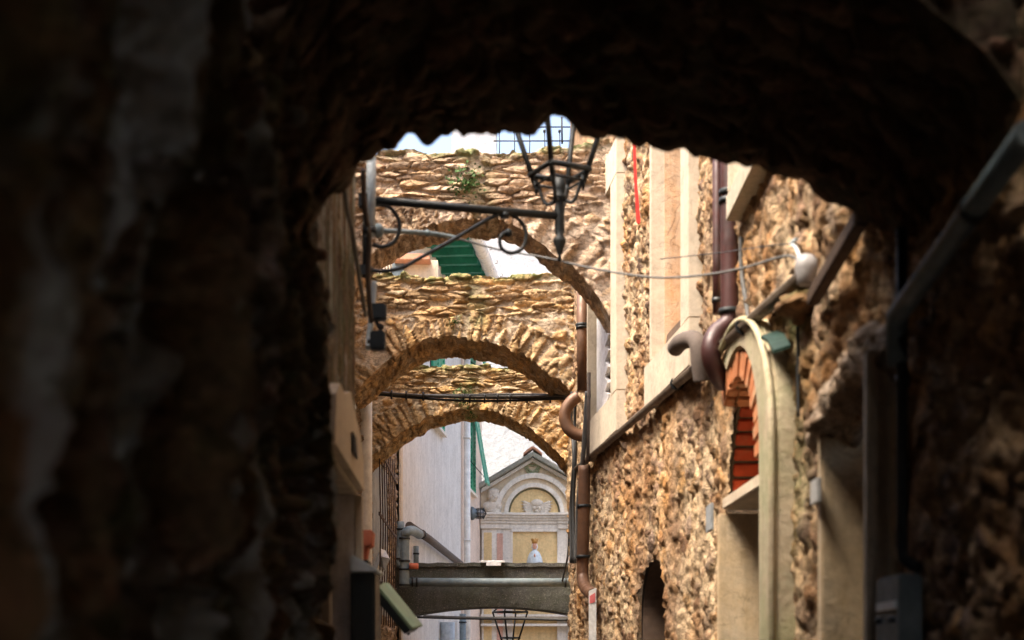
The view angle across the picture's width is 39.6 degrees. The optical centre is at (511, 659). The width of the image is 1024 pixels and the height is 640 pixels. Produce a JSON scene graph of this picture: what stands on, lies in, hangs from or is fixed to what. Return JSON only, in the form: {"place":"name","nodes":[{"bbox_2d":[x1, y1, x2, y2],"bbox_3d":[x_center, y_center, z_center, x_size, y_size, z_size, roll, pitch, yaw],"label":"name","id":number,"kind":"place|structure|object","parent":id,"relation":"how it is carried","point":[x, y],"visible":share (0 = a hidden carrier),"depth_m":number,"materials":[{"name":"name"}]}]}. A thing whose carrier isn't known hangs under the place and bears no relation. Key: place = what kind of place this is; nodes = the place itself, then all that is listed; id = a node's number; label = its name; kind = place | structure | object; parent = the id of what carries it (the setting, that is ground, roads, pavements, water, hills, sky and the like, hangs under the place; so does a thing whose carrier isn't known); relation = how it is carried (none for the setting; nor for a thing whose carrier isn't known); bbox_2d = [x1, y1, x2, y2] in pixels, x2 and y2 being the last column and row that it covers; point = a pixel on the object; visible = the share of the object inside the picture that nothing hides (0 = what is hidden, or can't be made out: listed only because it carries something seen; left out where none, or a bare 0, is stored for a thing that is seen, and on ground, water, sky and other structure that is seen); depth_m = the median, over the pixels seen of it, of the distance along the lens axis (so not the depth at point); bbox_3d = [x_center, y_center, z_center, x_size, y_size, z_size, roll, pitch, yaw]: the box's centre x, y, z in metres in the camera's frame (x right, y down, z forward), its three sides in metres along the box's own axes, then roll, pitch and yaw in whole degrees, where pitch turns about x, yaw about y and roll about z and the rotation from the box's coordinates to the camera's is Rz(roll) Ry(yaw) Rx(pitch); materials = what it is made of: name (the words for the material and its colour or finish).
{"place":"outdoors","nodes":[
{"label":"outdoors","id":0,"kind":"place"},
{"bbox_2d":[0,0,363,639],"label":"stone house","id":1,"kind":"structure","parent":0,"point":[181,454],"depth_m":1.97,"materials":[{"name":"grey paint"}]},
{"bbox_2d":[319,457,362,639],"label":"doorway","id":2,"kind":"structure","parent":1,"relation":"in","point":[336,610],"depth_m":5.38,"materials":[{"name":"grey paint"}]},
{"bbox_2d":[342,190,367,316],"bbox_3d":[-0.520,-1.353,4.690,0.025,0.192,1.065,0,0,-1],"label":"cable","id":3,"kind":"object","parent":1,"relation":"attached to","point":[354,242],"visible":0.77,"depth_m":4.73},
{"bbox_2d":[350,555,383,639],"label":"meter cabinet","id":4,"kind":"object","parent":1,"relation":"attached to","point":[365,600],"visible":1,"depth_m":5.30,"materials":[{"name":"metal"}]},
{"bbox_2d":[360,168,373,322],"bbox_3d":[-0.551,-1.576,5.452,0.031,0.465,0.476,0,0,-2],"label":"conduit","id":5,"kind":"object","parent":1,"relation":"attached to","point":[367,230],"visible":1,"depth_m":5.42,"materials":[{"name":"black metal"}]},
{"bbox_2d":[358,118,599,277],"bbox_3d":[-0.100,-2.105,5.872,1.034,1.092,0.363,0,0,-26],"label":"street lamp","id":6,"kind":"object","parent":1,"relation":"attached to","point":[561,187],"visible":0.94,"depth_m":5.95,"materials":[{"name":"black metal"}]},
{"bbox_2d":[365,157,375,237],"bbox_3d":[-0.574,-1.880,5.780,0.045,0.324,0.046,0,0,0],"label":"pipe","id":7,"kind":"object","parent":6,"relation":"attached to","point":[371,182],"visible":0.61,"depth_m":5.76,"materials":[{"name":"black metal"}]},
{"bbox_2d":[365,281,376,349],"bbox_3d":[-0.576,-1.400,5.777,0.034,0.289,0.077,0,0,21],"label":"pipe","id":8,"kind":"object","parent":6,"relation":"attached to","point":[373,294],"visible":0.57,"depth_m":5.79,"materials":[{"name":"grey metal"}]},
{"bbox_2d":[367,303,386,351],"bbox_3d":[-0.541,-1.333,5.700,0.078,0.185,0.050,0,0,0],"label":"junction box","id":9,"kind":"object","parent":8,"relation":"attached to","point":[376,341],"visible":0.96,"depth_m":5.67,"materials":[{"name":"black plastic"}]},
{"bbox_2d":[247,0,1023,238],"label":"stone vault","id":10,"kind":"object","parent":1,"relation":"attached to","point":[876,113],"visible":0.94,"depth_m":3.33,"materials":[{"name":"brown stone"}]},
{"bbox_2d":[363,530,374,559],"bbox_3d":[-0.660,-0.490,6.100,0.134,0.125,0.140,0,0,0],"label":"flower pot","id":11,"kind":"object","parent":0,"point":[368,540],"visible":0.4,"depth_m":6.04,"materials":[{"name":"ceramic"}]},
{"bbox_2d":[380,606,380,639],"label":"cable","id":12,"kind":"object","parent":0,"point":[380,622],"visible":0.19,"depth_m":7.99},
{"bbox_2d":[380,580,421,634],"bbox_3d":[-0.499,-0.222,6.101,0.208,0.233,0.399,0,0,0],"label":"canopy board","id":13,"kind":"object","parent":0,"point":[394,606],"visible":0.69,"depth_m":5.97,"materials":[{"name":"green metal"}]},
{"bbox_2d":[395,115,569,153],"label":"sky","id":14,"kind":"structure","parent":0,"point":[443,144],"materials":[{"name":"white"}]},
{"bbox_3d":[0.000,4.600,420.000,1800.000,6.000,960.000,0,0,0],"label":"street","id":15,"kind":"structure","parent":0,"visible":0},
{"bbox_2d":[354,401,398,639],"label":"stone house","id":16,"kind":"structure","parent":15,"relation":"on","point":[385,478],"depth_m":17.07,"materials":[{"name":"stone"}]},
{"bbox_2d":[359,402,371,562],"bbox_3d":[-1.452,-0.361,14.000,0.150,4.522,0.152,0,0,0],"label":"downpipe","id":17,"kind":"object","parent":16,"relation":"attached to","point":[365,430],"visible":0.38,"depth_m":13.94,"materials":[{"name":"brown metal"}]},
{"bbox_2d":[374,549,389,570],"bbox_3d":[-1.437,-1.090,15.590,0.149,0.273,0.292,0,0,-16],"label":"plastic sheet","id":18,"kind":"object","parent":16,"relation":"attached to","point":[385,558],"visible":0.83,"depth_m":15.56,"materials":[{"name":"white plastic"}]},
{"bbox_2d":[396,521,417,568],"bbox_3d":[-1.409,-1.542,19.131,0.328,0.649,0.123,0,0,14],"label":"pipe","id":19,"kind":"object","parent":16,"relation":"attached to","point":[400,525],"visible":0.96,"depth_m":19.11,"materials":[{"name":"black metal"}]},
{"bbox_2d":[398,526,423,586],"bbox_3d":[-1.374,-1.421,19.634,0.187,0.868,1.144,0,0,7],"label":"pipe","id":20,"kind":"object","parent":16,"relation":"attached to","point":[407,532],"visible":1,"depth_m":19.09,"materials":[{"name":"black metal"}]},
{"bbox_2d":[372,363,568,475],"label":"stone arch","id":21,"kind":"structure","parent":16,"relation":"attached to","point":[398,424],"depth_m":15.00,"materials":[{"name":"beige stone"}]},
{"bbox_2d":[453,384,474,409],"bbox_3d":[-0.511,-2.765,14.868,0.281,0.272,0.181,0,0,0],"label":"weed","id":22,"kind":"object","parent":21,"relation":"attached to","point":[458,389],"visible":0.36,"depth_m":14.90,"materials":[{"name":"green plant"}]},
{"bbox_2d":[462,409,477,419],"bbox_3d":[-0.443,-2.617,14.914,0.176,0.187,0.105,0,0,0],"label":"weed","id":23,"kind":"object","parent":21,"relation":"attached to","point":[470,412],"visible":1,"depth_m":14.94,"materials":[{"name":"green plant"}]},
{"bbox_2d":[394,562,569,616],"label":"concrete bridge","id":24,"kind":"structure","parent":16,"relation":"attached to","point":[422,600],"depth_m":19.40,"materials":[{"name":"grey concrete"}]},
{"bbox_2d":[417,616,567,620],"bbox_3d":[-0.263,-0.558,19.200,2.041,0.072,0.032,0,0,0],"label":"cable","id":25,"kind":"object","parent":24,"relation":"hanging from","point":[481,618],"visible":0.94,"depth_m":19.19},
{"bbox_2d":[480,560,504,565],"bbox_3d":[-0.269,-1.314,19.360,0.340,0.075,0.180,0,0,0],"label":"drip tray","id":26,"kind":"object","parent":24,"relation":"on","point":[493,562],"visible":1,"depth_m":19.27,"materials":[{"name":"white plastic"}]},
{"bbox_2d":[374,237,502,639],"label":"stucco house","id":27,"kind":"structure","parent":15,"relation":"on","point":[430,484],"depth_m":23.54,"materials":[{"name":"beige paint"}]},
{"bbox_2d":[378,253,439,277],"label":"tiled house","id":28,"kind":"structure","parent":27,"relation":"attached to","point":[426,267],"depth_m":19.45,"materials":[{"name":"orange paint"}]},
{"bbox_2d":[392,263,403,275],"bbox_3d":[-1.556,-5.311,19.420,0.160,0.360,0.060,0,0,0],"label":"window","id":29,"kind":"structure","parent":28,"relation":"in","point":[394,265],"depth_m":19.39,"materials":[{"name":"grey metal"}]},
{"bbox_2d":[413,546,418,562],"bbox_3d":[-1.413,-1.523,20.965,0.092,0.312,0.094,0,0,0],"label":"pipe","id":30,"kind":"object","parent":27,"relation":"attached to","point":[415,554],"visible":0.84,"depth_m":20.93,"materials":[{"name":"black metal"}]},
{"bbox_2d":[405,522,463,562],"bbox_3d":[-1.187,-1.810,22.836,0.138,0.305,5.392,0,0,6],"label":"pipe","id":31,"kind":"object","parent":27,"relation":"attached to","point":[438,546],"visible":0.6,"depth_m":22.59,"materials":[{"name":"black metal"}]},
{"bbox_2d":[430,359,446,437],"bbox_3d":[-1.220,-4.525,23.276,0.135,1.550,1.426,0,0,5],"label":"window","id":32,"kind":"structure","parent":27,"relation":"in","point":[439,362],"depth_m":23.34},
{"bbox_2d":[440,622,454,639],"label":"pipe","id":33,"kind":"object","parent":27,"relation":"attached to","point":[447,630],"visible":1,"depth_m":23.65,"materials":[{"name":"grey metal"}]},
{"bbox_2d":[459,614,466,639],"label":"pipe","id":34,"kind":"object","parent":27,"relation":"attached to","point":[462,629],"visible":1,"depth_m":25.58,"materials":[{"name":"grey metal"}]},
{"bbox_2d":[463,359,470,639],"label":"downpipe","id":35,"kind":"object","parent":27,"relation":"attached to","point":[467,438],"visible":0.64,"depth_m":26.32,"materials":[{"name":"white metal"}]},
{"bbox_2d":[470,358,485,364],"bbox_3d":[-0.652,-5.750,27.500,0.521,1.300,1.260,0,0,0],"label":"window","id":36,"kind":"structure","parent":27,"relation":"in","point":[472,361],"depth_m":27.47,"materials":[{"name":"teal"}]},
{"bbox_2d":[471,507,486,519],"bbox_3d":[-0.647,-2.853,27.696,0.307,0.256,0.260,0,0,0],"label":"cage lamp","id":37,"kind":"object","parent":27,"relation":"attached to","point":[478,513],"visible":1,"depth_m":27.62,"materials":[{"name":"grey metal"}]},
{"bbox_2d":[470,422,489,497],"bbox_3d":[-0.663,-3.975,27.489,0.375,1.550,1.275,0,0,5],"label":"window","id":38,"kind":"structure","parent":27,"relation":"in","point":[474,426],"depth_m":27.54,"materials":[{"name":"green wood"}]},
{"bbox_2d":[492,609,527,639],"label":"street lamp","id":39,"kind":"object","parent":27,"relation":"attached to","point":[515,612],"visible":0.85,"depth_m":20.54,"materials":[{"name":"black metal"}]},
{"bbox_2d":[452,117,569,487],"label":"sky","id":40,"kind":"structure","parent":15,"relation":"on","point":[504,446],"depth_m":31.00,"materials":[{"name":"paint"}]},
{"bbox_2d":[479,446,568,639],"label":"church facade","id":41,"kind":"structure","parent":15,"relation":"on","point":[523,501],"depth_m":29.12,"materials":[{"name":"stone"}]},
{"bbox_2d":[527,538,542,562],"bbox_3d":[0.460,-2.187,28.850,0.330,0.559,0.325,0,0,0],"label":"madonna statue","id":42,"kind":"object","parent":41,"relation":"on","point":[534,555],"visible":0.94,"depth_m":28.76,"materials":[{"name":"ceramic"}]},
{"bbox_2d":[565,0,1023,639],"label":"stone house","id":43,"kind":"structure","parent":15,"relation":"on","point":[751,456],"depth_m":5.13,"materials":[{"name":"stone"}]},
{"bbox_2d":[354,271,574,408],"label":"stone arch","id":44,"kind":"structure","parent":43,"relation":"attached to","point":[523,324],"depth_m":12.80,"materials":[{"name":"beige stone"}]},
{"bbox_2d":[446,313,460,329],"bbox_3d":[-0.510,-3.026,12.740,0.160,0.179,0.095,0,0,0],"label":"weed","id":45,"kind":"object","parent":44,"relation":"attached to","point":[454,322],"visible":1,"depth_m":12.76,"materials":[{"name":"green plant"}]},
{"bbox_2d":[378,390,567,402],"bbox_3d":[-0.242,-2.462,13.764,2.321,0.387,0.869,0,0,26],"label":"cable bundle","id":46,"kind":"object","parent":44,"relation":"attached to","point":[509,397],"visible":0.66,"depth_m":13.88,"materials":[{"name":"black rubber"}]},
{"bbox_2d":[354,138,611,332],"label":"stone arch","id":47,"kind":"structure","parent":43,"relation":"attached to","point":[416,174],"depth_m":10.60,"materials":[{"name":"beige stone"}]},
{"bbox_2d":[445,160,486,203],"bbox_3d":[-0.339,-3.544,10.519,0.314,0.324,0.165,0,0,0],"label":"weed","id":48,"kind":"object","parent":47,"relation":"attached to","point":[463,182],"visible":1,"depth_m":10.53,"materials":[{"name":"green plant"}]},
{"bbox_2d":[409,577,569,587],"bbox_3d":[-0.314,-1.049,19.200,2.178,0.143,0.133,0,0,0],"label":"pipe","id":49,"kind":"object","parent":43,"relation":"attached to","point":[493,582],"visible":0.98,"depth_m":19.15,"materials":[{"name":"black metal"}]},
{"bbox_2d":[423,615,567,618],"bbox_3d":[-0.221,-0.577,19.250,1.960,0.064,0.024,0,0,0],"label":"cable","id":50,"kind":"object","parent":43,"relation":"attached to","point":[493,617],"visible":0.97,"depth_m":19.24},
{"bbox_2d":[562,520,568,581],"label":"cable","id":51,"kind":"object","parent":43,"relation":"attached to","point":[566,558],"visible":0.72,"depth_m":17.83,"materials":[{"name":"black rubber"}]},
{"bbox_2d":[559,391,582,441],"bbox_3d":[0.508,-2.070,12.100,0.220,0.433,0.102,0,0,0],"label":"pipe elbow","id":52,"kind":"object","parent":43,"relation":"attached to","point":[568,405],"visible":0.94,"depth_m":12.05,"materials":[{"name":"brown metal"}]},
{"bbox_2d":[569,391,573,562],"bbox_3d":[0.533,-1.623,12.599,0.028,1.522,0.230,0,0,-5],"label":"cable","id":53,"kind":"object","parent":43,"relation":"attached to","point":[570,522],"visible":0.5,"depth_m":12.66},
{"bbox_2d":[572,391,577,562],"bbox_3d":[0.542,-1.573,12.287,0.028,1.469,0.215,0,0,-5],"label":"cable","id":54,"kind":"object","parent":43,"relation":"attached to","point":[574,475],"visible":0.7,"depth_m":12.32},
{"bbox_2d":[574,391,586,562],"bbox_3d":[0.574,-1.489,11.728,0.040,1.342,0.680,0,0,-5],"label":"cable","id":55,"kind":"object","parent":43,"relation":"attached to","point":[583,452],"visible":0.65,"depth_m":11.62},
{"bbox_2d":[576,292,586,392],"bbox_3d":[0.579,-2.708,11.722,0.104,1.002,0.122,0,0,0],"label":"downpipe","id":56,"kind":"object","parent":43,"relation":"attached to","point":[581,326],"visible":0.7,"depth_m":11.69,"materials":[{"name":"brown metal"}]},
{"bbox_2d":[576,465,599,599],"bbox_3d":[0.606,-1.027,11.439,0.117,1.125,0.645,0,0,-5],"label":"downpipe","id":57,"kind":"object","parent":43,"relation":"attached to","point":[583,555],"visible":0.98,"depth_m":11.60,"materials":[{"name":"brown metal"}]},
{"bbox_2d":[586,372,590,461],"bbox_3d":[0.612,-1.943,11.373,0.037,0.705,0.078,0,0,0],"label":"conduit","id":58,"kind":"object","parent":43,"relation":"attached to","point":[588,395],"visible":1,"depth_m":11.36,"materials":[{"name":"black metal"}]},
{"bbox_2d":[589,588,595,639],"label":"street sign","id":59,"kind":"object","parent":43,"relation":"attached to","point":[592,614],"visible":1,"depth_m":11.11,"materials":[{"name":"white metal"}]},
{"bbox_2d":[585,138,628,461],"bbox_3d":[0.753,-2.677,10.924,0.178,2.086,1.656,0,0,-5],"label":"window","id":60,"kind":"structure","parent":43,"relation":"in","point":[607,355],"depth_m":10.27,"materials":[{"name":"paint"}]},
{"bbox_2d":[457,238,796,278],"bbox_3d":[0.363,-1.614,5.679,1.823,0.454,0.533,0,0,30],"label":"cable","id":61,"kind":"object","parent":43,"relation":"attached to","point":[689,276],"visible":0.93,"depth_m":5.61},
{"bbox_2d":[375,223,457,240],"bbox_3d":[-0.411,-1.800,6.046,0.052,0.098,0.463,0,0,44],"label":"insulated coupling","id":62,"kind":"object","parent":61,"relation":"attached to","point":[380,230],"visible":0.88,"depth_m":6.02,"materials":[{"name":"grey metal"}]},
{"bbox_2d":[633,146,640,224],"bbox_3d":[0.786,-3.015,8.979,0.055,0.528,0.030,0,0,0],"label":"red strip","id":63,"kind":"object","parent":43,"relation":"attached to","point":[638,221],"visible":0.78,"depth_m":8.96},
{"bbox_2d":[641,559,665,639],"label":"doorway","id":64,"kind":"structure","parent":43,"relation":"in","point":[652,620],"depth_m":9.62,"materials":[{"name":"brown wood"}]},
{"bbox_2d":[644,146,702,408],"bbox_3d":[1.107,-2.718,8.389,0.418,2.244,1.343,0,0,-5],"label":"window","id":65,"kind":"structure","parent":43,"relation":"in","point":[675,304],"depth_m":8.79,"materials":[{"name":"paint"}]},
{"bbox_2d":[574,273,800,472],"bbox_3d":[0.847,-1.468,8.542,0.235,0.444,7.612,0,0,-3],"label":"conduit","id":66,"kind":"object","parent":43,"relation":"attached to","point":[762,311],"visible":0.72,"depth_m":7.60,"materials":[{"name":"black metal"}]},
{"bbox_2d":[667,330,708,382],"bbox_3d":[0.924,-1.535,7.449,0.222,0.309,0.826,0,0,7],"label":"pipe stub","id":67,"kind":"object","parent":43,"relation":"attached to","point":[679,343],"visible":0.8,"depth_m":7.07,"materials":[{"name":"brown metal"}]},
{"bbox_2d":[706,503,713,532],"bbox_3d":[0.962,-0.691,6.917,0.016,0.130,0.185,0,0,0],"label":"number plate","id":68,"kind":"object","parent":43,"relation":"attached to","point":[709,517],"visible":1,"depth_m":6.87,"materials":[{"name":"white ceramic"}]},
{"bbox_2d":[712,160,719,314],"bbox_3d":[0.995,-2.539,6.900,0.051,1.722,0.052,0,0,0],"label":"downpipe","id":69,"kind":"object","parent":43,"relation":"attached to","point":[716,240],"visible":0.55,"depth_m":6.88,"materials":[{"name":"black metal"}]},
{"bbox_2d":[701,162,738,390],"bbox_3d":[0.953,-2.318,6.476,0.140,2.163,0.190,0,0,37],"label":"downpipe","id":70,"kind":"object","parent":43,"relation":"attached to","point":[714,368],"visible":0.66,"depth_m":6.46,"materials":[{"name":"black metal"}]},
{"bbox_2d":[660,243,795,259],"bbox_3d":[0.901,-1.686,5.902,0.083,0.579,2.222,0,0,-7],"label":"cable","id":71,"kind":"object","parent":43,"relation":"attached to","point":[730,251],"visible":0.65,"depth_m":5.95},
{"bbox_2d":[739,236,748,315],"bbox_3d":[1.029,-1.645,6.253,0.028,0.459,0.126,0,0,-13],"label":"conduit","id":72,"kind":"object","parent":43,"relation":"attached to","point":[742,277],"visible":0.65,"depth_m":6.29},
{"bbox_2d":[726,163,765,220],"bbox_3d":[1.057,-2.625,5.920,0.218,1.350,0.800,0,0,0],"label":"window","id":73,"kind":"structure","parent":43,"relation":"in","point":[743,182],"depth_m":6.02,"materials":[{"name":"paint"}]},
{"bbox_2d":[717,316,796,639],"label":"doorway","id":74,"kind":"structure","parent":43,"relation":"in","point":[755,581],"depth_m":5.62,"materials":[{"name":"stone"}]},
{"bbox_2d":[761,330,790,353],"bbox_3d":[0.952,-1.151,5.142,0.060,0.169,0.381,0,0,3],"label":"flashing","id":75,"kind":"object","parent":43,"relation":"attached to","point":[777,341],"visible":1,"depth_m":5.06,"materials":[{"name":"green metal"}]},
{"bbox_2d":[774,287,821,325],"bbox_3d":[0.999,-1.208,4.854,0.192,0.116,0.309,0,0,0],"label":"ledge stone","id":76,"kind":"object","parent":43,"relation":"attached to","point":[795,308],"visible":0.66,"depth_m":4.80,"materials":[{"name":"brown stone"}]},
{"bbox_2d":[796,326,799,416],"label":"cable","id":77,"kind":"object","parent":43,"relation":"attached to","point":[797,369],"visible":0.72,"depth_m":4.92,"materials":[{"name":"black rubber"}]},
{"bbox_2d":[789,237,817,286],"bbox_3d":[0.939,-1.303,4.650,0.076,0.215,0.303,0,0,0],"label":"insulator","id":78,"kind":"object","parent":43,"relation":"attached to","point":[806,268],"visible":0.97,"depth_m":4.51,"materials":[{"name":"ceramic"}]},
{"bbox_2d":[810,477,821,504],"bbox_3d":[0.951,-0.527,4.452,0.015,0.077,0.100,0,0,0],"label":"number plate","id":79,"kind":"object","parent":43,"relation":"attached to","point":[815,491],"visible":1,"depth_m":4.42,"materials":[{"name":"white ceramic"}]},
{"bbox_2d":[807,212,867,305],"bbox_3d":[0.963,-1.189,4.235,0.040,0.121,0.606,0,0,-1],"label":"cable channel","id":80,"kind":"object","parent":43,"relation":"attached to","point":[854,228],"visible":0.79,"depth_m":4.19,"materials":[{"name":"brown metal"}]},
{"bbox_2d":[803,320,913,639],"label":"doorway","id":81,"kind":"structure","parent":43,"relation":"in","point":[857,548],"depth_m":4.23,"materials":[{"name":"paint"}]},
{"bbox_2d":[874,574,922,639],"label":"meter box","id":82,"kind":"object","parent":43,"relation":"attached to","point":[899,606],"visible":1,"depth_m":3.48,"materials":[{"name":"grey metal"}]},
{"bbox_2d":[895,227,922,573],"bbox_3d":[0.975,-0.639,3.499,0.036,0.857,0.075,0,0,-34],"label":"pipe","id":83,"kind":"object","parent":43,"relation":"attached to","point":[904,557],"visible":0.72,"depth_m":3.51,"materials":[{"name":"black metal"}]},
{"bbox_2d":[885,120,1023,367],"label":"pipe","id":84,"kind":"object","parent":43,"relation":"attached to","point":[977,201],"visible":0.98,"depth_m":2.99,"materials":[{"name":"black metal"}]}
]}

